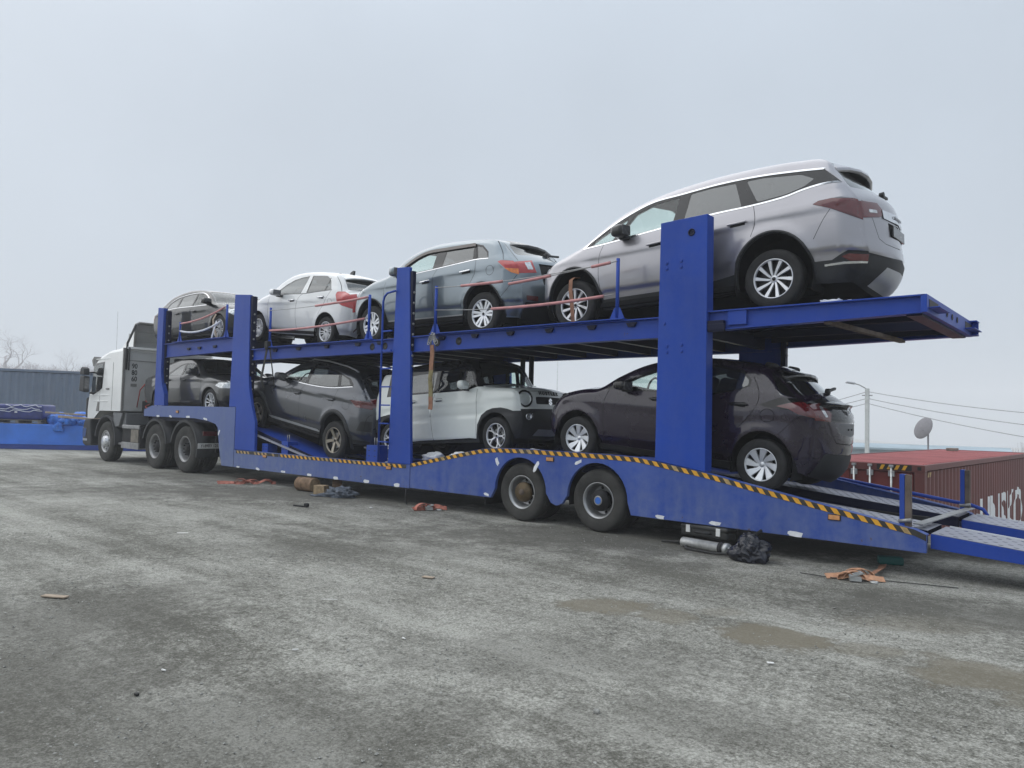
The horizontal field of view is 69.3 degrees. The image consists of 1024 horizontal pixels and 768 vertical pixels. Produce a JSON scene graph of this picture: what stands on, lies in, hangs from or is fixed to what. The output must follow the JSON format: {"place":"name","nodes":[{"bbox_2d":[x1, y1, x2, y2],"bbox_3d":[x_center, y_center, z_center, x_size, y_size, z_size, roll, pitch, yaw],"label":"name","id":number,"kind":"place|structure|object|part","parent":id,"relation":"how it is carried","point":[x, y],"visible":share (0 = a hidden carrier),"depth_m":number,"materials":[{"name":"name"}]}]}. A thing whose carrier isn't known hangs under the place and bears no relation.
{"place":"outdoors","nodes":[
{"label":"outdoors","id":0,"kind":"place"},
{"bbox_2d":[0,439,1023,767],"bbox_3d":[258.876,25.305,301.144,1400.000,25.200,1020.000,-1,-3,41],"label":"ground","id":1,"kind":"structure","parent":0,"point":[194,615],"depth_m":4.81,"materials":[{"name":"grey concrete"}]},
{"bbox_2d":[0,325,43,368],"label":"bare tree","id":2,"kind":"object","parent":1,"relation":"on","point":[10,355],"visible":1,"depth_m":223.63,"materials":[{"name":"grey plant"}]},
{"bbox_2d":[0,368,92,422],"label":"shipping container","id":3,"kind":"object","parent":1,"relation":"on","point":[59,391],"visible":0.19,"depth_m":30.41,"materials":[{"name":"metal"}]},
{"bbox_2d":[0,361,93,371],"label":"undergrowth","id":4,"kind":"object","parent":1,"relation":"on","point":[34,367],"visible":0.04,"depth_m":240.82,"materials":[{"name":"brown plant"}]},
{"bbox_2d":[40,594,68,598],"bbox_3d":[-3.418,1.587,5.543,0.200,0.012,0.055,1,-3,9],"label":"wood chip","id":5,"kind":"object","parent":1,"relation":"on","point":[55,596],"visible":1,"depth_m":5.53,"materials":[{"name":"brown wood"}]},
{"bbox_2d":[56,348,81,370],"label":"bare tree","id":6,"kind":"object","parent":1,"relation":"on","point":[69,362],"visible":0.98,"depth_m":259.67,"materials":[{"name":"grey plant"}]},
{"bbox_2d":[0,422,145,450],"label":"steel platform","id":7,"kind":"structure","parent":1,"relation":"on","point":[31,436],"depth_m":24.32,"materials":[{"name":"blue metal"}]},
{"bbox_2d":[0,419,47,423],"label":"pallet","id":8,"kind":"object","parent":7,"relation":"on","point":[21,421],"visible":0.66,"depth_m":24.57,"materials":[{"name":"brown wood"}]},
{"bbox_2d":[0,404,55,419],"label":"wrapped load","id":9,"kind":"object","parent":8,"relation":"on","point":[23,411],"visible":0.94,"depth_m":24.41},
{"bbox_2d":[46,412,64,423],"bbox_3d":[-15.149,1.148,24.872,0.742,0.435,0.780,0,-3,36],"label":"tarpaulin","id":10,"kind":"object","parent":7,"relation":"on","point":[52,419],"visible":0.53,"depth_m":24.57,"materials":[{"name":"blue plastic"}]},
{"bbox_2d":[52,421,62,431],"bbox_3d":[-14.929,1.390,24.360,0.354,0.357,0.109,2,-3,-7],"label":"tarpaulin flap","id":11,"kind":"object","parent":7,"relation":"hanging from","point":[57,427],"visible":1,"depth_m":24.33,"materials":[{"name":"blue plastic"}]},
{"bbox_2d":[58,415,76,424],"bbox_3d":[-14.735,1.185,24.557,0.618,0.350,0.471,1,-3,2],"label":"tarpaulin","id":12,"kind":"object","parent":7,"relation":"on","point":[66,421],"visible":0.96,"depth_m":24.39,"materials":[{"name":"blue plastic"}]},
{"bbox_2d":[45,411,85,415],"bbox_3d":[-14.227,1.031,24.606,2.307,0.184,0.060,2,-3,-11],"label":"timber pole","id":13,"kind":"object","parent":12,"relation":"on","point":[65,413],"visible":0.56,"depth_m":24.48,"materials":[{"name":"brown wood"}]},
{"bbox_2d":[58,415,99,419],"bbox_3d":[-13.887,1.154,24.476,2.054,0.184,0.060,2,-3,-8],"label":"timber pole","id":14,"kind":"object","parent":12,"relation":"on","point":[71,417],"visible":0.46,"depth_m":24.38,"materials":[{"name":"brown wood"}]},
{"bbox_2d":[73,412,85,416],"bbox_3d":[-14.493,1.171,25.208,0.895,0.452,0.664,1,-3,1],"label":"tarpaulin","id":15,"kind":"object","parent":7,"relation":"on","point":[79,413],"visible":0.11,"depth_m":25.02,"materials":[{"name":"blue plastic"}]},
{"bbox_2d":[76,416,85,424],"bbox_3d":[-14.373,1.230,24.848,0.616,0.306,0.912,3,-3,-32],"label":"tarpaulin","id":16,"kind":"object","parent":7,"relation":"on","point":[80,421],"visible":0.48,"depth_m":24.55,"materials":[{"name":"blue plastic"}]},
{"bbox_2d":[79,319,219,472],"bbox_3d":[-8.496,0.067,19.369,6.985,4.050,3.050,-1,-3,41],"label":"tractor truck","id":17,"kind":"object","parent":1,"relation":"on","point":[117,404],"visible":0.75,"depth_m":19.28,"materials":[{"name":"white metal"}]},
{"bbox_3d":[-11.254,-0.153,20.147,0.719,0.779,0.032,-1,-3,41],"label":"cab window","id":18,"kind":"part","parent":17,"relation":"part of","materials":[{"name":"black glass"}]},
{"bbox_2d":[217,478,275,483],"bbox_3d":[-5.192,1.904,14.496,1.119,0.122,0.219,2,-3,-10],"label":"ratchet strap","id":19,"kind":"object","parent":1,"relation":"on","point":[245,481],"visible":1,"depth_m":14.47,"materials":[{"name":"orange fabric"}]},
{"bbox_2d":[294,477,319,491],"bbox_3d":[-3.723,1.823,13.474,0.426,0.253,0.256,0,-3,34],"label":"log","id":20,"kind":"object","parent":1,"relation":"on","point":[304,483],"visible":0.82,"depth_m":13.38,"materials":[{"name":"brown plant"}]},
{"bbox_2d":[313,485,328,493],"bbox_3d":[-3.348,1.854,12.990,0.200,0.160,0.180,1,-3,12],"label":"wooden block","id":21,"kind":"object","parent":1,"relation":"on","point":[318,489],"depth_m":12.91,"materials":[{"name":"beige wood"}]},
{"bbox_2d":[309,486,359,497],"bbox_3d":[-3.027,1.830,12.656,0.898,0.207,0.368,1,-3,18],"label":"rag","id":22,"kind":"object","parent":1,"relation":"on","point":[340,492],"visible":1,"depth_m":12.55,"materials":[{"name":"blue fabric"}]},
{"bbox_2d":[332,479,341,487],"bbox_3d":[-3.135,1.835,13.283,0.166,0.244,0.247,2,-3,-14],"label":"log","id":23,"kind":"object","parent":1,"relation":"on","point":[336,483],"visible":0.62,"depth_m":13.19,"materials":[{"name":"brown wood"}]},
{"bbox_2d":[411,503,446,510],"bbox_3d":[-1.246,1.854,11.180,0.546,0.123,0.226,2,-3,-9],"label":"ratchet strap","id":24,"kind":"object","parent":1,"relation":"on","point":[417,507],"visible":1,"depth_m":11.14,"materials":[{"name":"fabric"}]},
{"bbox_2d":[144,214,1023,564],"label":"car transporter trailer","id":25,"kind":"object","parent":1,"relation":"on","point":[686,336],"visible":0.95,"depth_m":9.45,"materials":[{"name":"blue metal"}]},
{"bbox_2d":[144,358,271,406],"bbox_3d":[-7.350,0.076,18.384,4.596,1.421,2.205,-1,-3,41],"label":"parked car","id":26,"kind":"object","parent":25,"relation":"on","point":[200,382],"visible":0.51,"depth_m":17.50,"materials":[{"name":"paint"}]},
{"bbox_3d":[-8.224,-0.006,18.019,0.880,0.924,0.172,-1,-3,41],"label":"door","id":27,"kind":"part","parent":26,"relation":"part of","materials":[{"name":"paint"}]},
{"bbox_3d":[-7.882,-0.344,17.793,1.900,0.320,0.121,-1,-3,41],"label":"window frame","id":28,"kind":"part","parent":26,"relation":"part of","materials":[{"name":"grey metal"}]},
{"bbox_3d":[-7.520,-0.016,17.418,1.021,0.946,0.178,-1,-3,41],"label":"door","id":29,"kind":"part","parent":26,"relation":"part of","materials":[{"name":"paint"}]},
{"bbox_2d":[211,314,216,337],"bbox_3d":[-6.673,-1.269,16.668,0.325,0.644,0.055,-1,-3,41],"label":"wheel strap","id":30,"kind":"object","parent":25,"relation":"attached to","point":[214,331],"visible":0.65,"depth_m":16.66,"materials":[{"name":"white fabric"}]},
{"bbox_2d":[153,290,294,343],"bbox_3d":[-7.119,-1.572,18.296,4.370,1.385,2.153,-1,-3,41],"label":"parked car","id":31,"kind":"object","parent":25,"relation":"on","point":[190,306],"visible":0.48,"depth_m":17.59,"materials":[{"name":"grey paint"}]},
{"bbox_3d":[-8.326,-1.976,18.272,0.538,0.252,0.103,-1,-3,41],"label":"window","id":32,"kind":"part","parent":31,"relation":"part of","materials":[{"name":"grey glass"}]},
{"bbox_3d":[-7.936,-1.661,17.874,0.978,0.963,0.193,-1,-3,41],"label":"door","id":33,"kind":"part","parent":31,"relation":"part of","materials":[{"name":"grey paint"}]},
{"bbox_3d":[-7.739,-1.985,17.771,2.252,0.345,0.130,-1,-3,41],"label":"window frame","id":34,"kind":"part","parent":31,"relation":"part of","materials":[{"name":"silver metal"}]},
{"bbox_3d":[-7.232,-1.665,17.264,0.913,0.951,0.197,-1,-3,41],"label":"door","id":35,"kind":"part","parent":31,"relation":"part of","materials":[{"name":"grey paint"}]},
{"bbox_2d":[260,341,274,388],"bbox_3d":[-4.859,-0.372,14.664,0.431,0.938,0.162,-1,-3,41],"label":"hanging strap","id":36,"kind":"object","parent":25,"relation":"hanging from","point":[267,345],"visible":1,"depth_m":14.58,"materials":[{"name":"black fabric"}]},
{"bbox_2d":[256,271,376,343],"bbox_3d":[-3.928,-1.566,15.554,3.852,1.589,2.067,6,1,41],"label":"parked car","id":37,"kind":"object","parent":25,"relation":"on","point":[305,290],"visible":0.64,"depth_m":14.58,"materials":[{"name":"white paint"}]},
{"bbox_3d":[-4.591,-1.664,15.166,1.269,1.190,0.216,6,1,41],"label":"door","id":38,"kind":"part","parent":37,"relation":"part of","materials":[{"name":"white paint"}]},
{"bbox_3d":[-4.214,-1.925,14.823,2.018,0.299,0.110,-1,-3,37],"label":"window frame","id":39,"kind":"part","parent":37,"relation":"part of","materials":[{"name":"black plastic"}]},
{"bbox_3d":[-3.870,-1.588,14.552,1.088,1.190,0.205,6,1,41],"label":"door","id":40,"kind":"part","parent":37,"relation":"part of","materials":[{"name":"white paint"}]},
{"bbox_3d":[-2.770,-1.883,14.580,0.252,0.250,1.129,6,1,41],"label":"rear window","id":41,"kind":"part","parent":37,"relation":"part of","materials":[{"name":"grey glass"}]},
{"bbox_2d":[253,358,421,458],"bbox_3d":[-3.580,0.366,15.125,4.626,1.762,2.313,12,5,41],"label":"parked car","id":42,"kind":"object","parent":25,"relation":"on","point":[330,405],"visible":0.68,"depth_m":13.91,"materials":[{"name":"grey paint"}]},
{"bbox_3d":[-4.505,0.153,14.754,1.362,1.113,0.165,12,5,41],"label":"door","id":43,"kind":"part","parent":42,"relation":"part of","materials":[{"name":"grey paint"}]},
{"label":"door","id":44,"kind":"part","parent":42,"relation":"part of","materials":[{"name":"grey paint"}]},
{"bbox_3d":[-3.710,-0.152,14.145,2.310,0.381,0.121,12,5,41],"label":"window frame","id":45,"kind":"part","parent":42,"relation":"part of","materials":[{"name":"black plastic"}]},
{"bbox_3d":[-3.048,-0.049,13.575,0.355,0.187,0.063,12,5,41],"label":"window","id":46,"kind":"part","parent":42,"relation":"part of","materials":[{"name":"grey glass"}]},
{"bbox_3d":[-2.092,0.064,13.866,0.445,0.319,1.350,12,5,41],"label":"rear window","id":47,"kind":"part","parent":42,"relation":"part of","materials":[{"name":"black glass"}]},
{"bbox_2d":[427,332,437,416],"bbox_3d":[-1.243,-0.148,11.451,0.231,1.314,0.046,-1,-3,41],"label":"hanging strap","id":48,"kind":"object","parent":25,"relation":"hanging from","point":[430,375],"visible":1,"depth_m":11.46,"materials":[{"name":"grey fabric"}]},
{"bbox_2d":[422,451,443,459],"bbox_3d":[-1.248,1.169,12.024,0.564,0.154,0.287,-1,-3,41],"label":"plastic sheet","id":49,"kind":"object","parent":25,"relation":"on","point":[431,455],"visible":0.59,"depth_m":11.95,"materials":[{"name":"white plastic"}]},
{"bbox_2d":[355,239,558,339],"bbox_3d":[-0.918,-1.519,12.964,4.299,1.658,2.200,-1,-3,41],"label":"parked car","id":50,"kind":"object","parent":25,"relation":"on","point":[458,264],"visible":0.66,"depth_m":11.72,"materials":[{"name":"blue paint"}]},
{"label":"door","id":51,"kind":"part","parent":50,"relation":"part of","materials":[{"name":"blue paint"}]},
{"bbox_3d":[-1.177,-2.030,12.174,2.209,0.365,0.115,-1,-3,40],"label":"window frame","id":52,"kind":"part","parent":50,"relation":"part of","materials":[{"name":"black plastic"}]},
{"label":"door","id":53,"kind":"part","parent":50,"relation":"part of","materials":[{"name":"blue paint"}]},
{"bbox_3d":[-0.467,-2.068,11.575,0.067,0.225,0.284,4,-4,-43],"label":"window","id":54,"kind":"part","parent":50,"relation":"part of","materials":[{"name":"grey glass"}]},
{"bbox_3d":[0.416,-2.080,11.855,0.300,0.251,1.138,-1,-3,41],"label":"rear window","id":55,"kind":"part","parent":50,"relation":"part of","materials":[{"name":"grey glass"}]},
{"bbox_2d":[376,359,565,453],"bbox_3d":[-0.728,0.403,12.671,3.529,1.593,1.915,-5,-6,40],"label":"parked car","id":56,"kind":"object","parent":25,"relation":"on","point":[473,402],"visible":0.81,"depth_m":11.82,"materials":[{"name":"paint"}]},
{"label":"door","id":57,"kind":"part","parent":56,"relation":"part of","materials":[{"name":"paint"}]},
{"bbox_3d":[-1.084,0.108,13.878,0.371,0.283,0.074,-5,-6,40],"label":"window","id":58,"kind":"part","parent":56,"relation":"part of","materials":[{"name":"grey glass"}]},
{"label":"door","id":59,"kind":"part","parent":56,"relation":"part of","materials":[{"name":"paint"}]},
{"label":"door","id":60,"kind":"part","parent":56,"relation":"part of","materials":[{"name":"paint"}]},
{"bbox_2d":[569,277,579,321],"bbox_3d":[0.877,-1.139,10.271,0.125,0.709,0.190,-1,-3,41],"label":"wheel strap","id":61,"kind":"object","parent":25,"relation":"attached to","point":[570,298],"visible":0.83,"depth_m":10.20,"materials":[{"name":"brown fabric"}]},
{"bbox_2d":[550,358,853,489],"bbox_3d":[2.420,0.410,9.965,4.063,1.531,2.138,5,1,41],"label":"parked car","id":62,"kind":"object","parent":25,"relation":"on","point":[774,425],"visible":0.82,"depth_m":8.72,"materials":[{"name":"paint"}]},
{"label":"door","id":63,"kind":"part","parent":62,"relation":"part of","materials":[{"name":"paint"}]},
{"bbox_3d":[2.044,-0.068,9.323,2.000,0.420,0.144,5,1,41],"label":"window frame","id":64,"kind":"part","parent":62,"relation":"part of","materials":[{"name":"black plastic"}]},
{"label":"door","id":65,"kind":"part","parent":62,"relation":"part of","materials":[{"name":"paint"}]},
{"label":"rear window","id":66,"kind":"part","parent":62,"relation":"part of","materials":[{"name":"black glass"}]},
{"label":"rear window","id":67,"kind":"part","parent":62,"relation":"part of","materials":[{"name":"black glass"}]},
{"bbox_2d":[545,159,904,322],"bbox_3d":[2.598,-1.668,9.953,4.780,1.802,2.183,-3,-5,41],"label":"parked car","id":68,"kind":"object","parent":25,"relation":"on","point":[809,231],"visible":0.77,"depth_m":8.64,"materials":[{"name":"silver paint"}]},
{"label":"door","id":69,"kind":"part","parent":68,"relation":"part of","materials":[{"name":"silver paint"}]},
{"bbox_3d":[2.335,-2.186,9.188,3.330,0.512,0.159,-3,-5,41],"label":"window frame","id":70,"kind":"part","parent":68,"relation":"part of","materials":[{"name":"black plastic"}]},
{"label":"door","id":71,"kind":"part","parent":68,"relation":"part of","materials":[{"name":"silver paint"}]},
{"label":"window","id":72,"kind":"part","parent":68,"relation":"part of","materials":[{"name":"grey glass"}]},
{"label":"rear window","id":73,"kind":"part","parent":68,"relation":"part of","materials":[{"name":"black glass"}]},
{"bbox_2d":[593,708,599,713],"bbox_3d":[0.410,1.590,3.599,0.030,0.022,0.024,0,-3,29],"label":"pebble","id":74,"kind":"object","parent":1,"relation":"on","point":[596,711],"visible":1,"depth_m":3.59,"materials":[{"name":"stone"}]},
{"bbox_2d":[661,540,727,555],"bbox_3d":[2.068,1.818,8.281,0.229,0.067,1.134,3,-3,-35],"label":"hose","id":75,"kind":"object","parent":1,"relation":"on","point":[698,550],"visible":0.63,"depth_m":8.14,"materials":[{"name":"black rubber"}]},
{"bbox_2d":[680,537,730,552],"bbox_3d":[2.177,1.801,8.250,0.132,0.132,0.680,4,-3,-40],"label":"hydraulic jack","id":76,"kind":"object","parent":1,"relation":"on","point":[720,547],"visible":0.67,"depth_m":8.22,"materials":[{"name":"metal"}]},
{"bbox_2d":[681,522,736,541],"bbox_3d":[2.236,1.688,8.492,0.251,0.145,0.630,4,-3,-41],"label":"tool case","id":77,"kind":"object","parent":1,"relation":"on","point":[711,532],"visible":0.92,"depth_m":8.38,"materials":[{"name":"black plastic"}]},
{"bbox_2d":[727,532,772,563],"bbox_3d":[2.476,1.698,7.715,0.444,0.305,0.338,0,-3,23],"label":"rubbish bag","id":78,"kind":"object","parent":1,"relation":"on","point":[748,547],"visible":1,"depth_m":7.62,"materials":[{"name":"black plastic"}]},
{"bbox_2d":[824,568,885,583],"bbox_3d":[3.176,1.767,6.867,0.522,0.110,0.222,1,-3,20],"label":"ratchet strap","id":79,"kind":"object","parent":1,"relation":"on","point":[852,574],"visible":1,"depth_m":6.84,"materials":[{"name":"fabric"}]},
{"bbox_2d":[845,381,872,452],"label":"street lamp","id":80,"kind":"object","parent":1,"relation":"on","point":[867,395],"visible":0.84,"depth_m":44.98,"materials":[{"name":"metal"}]},
{"bbox_2d":[839,392,1023,412],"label":"overhead wire","id":81,"kind":"object","parent":80,"relation":"attached to","point":[934,402],"visible":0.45,"depth_m":43.27,"materials":[{"name":"black metal"}]},
{"bbox_2d":[846,398,1023,424],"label":"overhead wire","id":82,"kind":"object","parent":80,"relation":"attached to","point":[939,412],"visible":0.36,"depth_m":43.13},
{"bbox_2d":[853,404,1023,436],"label":"overhead wire","id":83,"kind":"object","parent":80,"relation":"attached to","point":[942,421],"visible":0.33,"depth_m":43.04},
{"bbox_2d":[868,564,886,574],"bbox_3d":[3.552,1.805,7.194,0.118,0.062,0.693,-1,-3,38],"label":"dark webbing","id":84,"kind":"object","parent":1,"relation":"on","point":[881,567],"visible":0.77,"depth_m":7.21,"materials":[{"name":"orange fabric"}]},
{"bbox_2d":[800,572,957,588],"bbox_3d":[3.355,1.811,6.817,1.314,0.010,0.106,0,-3,22],"label":"cord","id":85,"kind":"object","parent":1,"relation":"on","point":[887,581],"visible":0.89,"depth_m":6.78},
{"bbox_2d":[851,442,1011,453],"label":"building","id":86,"kind":"structure","parent":1,"relation":"on","point":[873,447],"depth_m":58.70,"materials":[{"name":"silver metal"}]},
{"bbox_2d":[840,449,1023,535],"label":"shipping container","id":87,"kind":"object","parent":1,"relation":"on","point":[997,483],"visible":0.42,"depth_m":15.96,"materials":[{"name":"metal"}]},
{"bbox_2d":[840,469,849,478],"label":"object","id":88,"kind":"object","parent":87,"relation":"in","point":[846,474],"depth_m":13.48,"materials":[{"name":"red metal"}]},
{"bbox_2d":[850,469,913,496],"bbox_3d":[6.503,2.683,13.056,1.040,2.290,0.048,-1,-4,42],"label":"door","id":89,"kind":"structure","parent":87,"relation":"in","point":[879,477],"depth_m":13.08,"materials":[{"name":"red metal"}]},
{"bbox_2d":[914,418,932,449],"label":"satellite dish","id":90,"kind":"object","parent":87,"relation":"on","point":[923,428],"visible":0.93,"depth_m":53.86,"materials":[{"name":"white metal"}]},
{"bbox_2d":[0,0,1023,447],"label":"sky","id":91,"kind":"structure","parent":0,"point":[153,153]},
{"bbox_2d":[820,298,851,301],"bbox_3d":[3.452,-0.870,7.963,0.502,0.094,0.276,0,-3,29],"label":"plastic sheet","id":92,"kind":"object","parent":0,"point":[838,299],"visible":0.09,"depth_m":7.95,"materials":[{"name":"white plastic"}]},
{"bbox_2d":[877,555,903,565],"bbox_3d":[3.944,1.838,7.728,0.240,0.080,0.120,1,-3,18],"label":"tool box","id":93,"kind":"object","parent":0,"point":[890,560],"visible":1,"depth_m":7.68,"materials":[{"name":"teal metal"}]},
{"bbox_2d":[946,448,958,450],"bbox_3d":[12.824,1.905,21.586,0.240,0.080,0.500,-1,-3,41],"label":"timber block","id":94,"kind":"object","parent":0,"point":[952,449],"depth_m":21.41,"materials":[{"name":"grey wood"}]}
]}

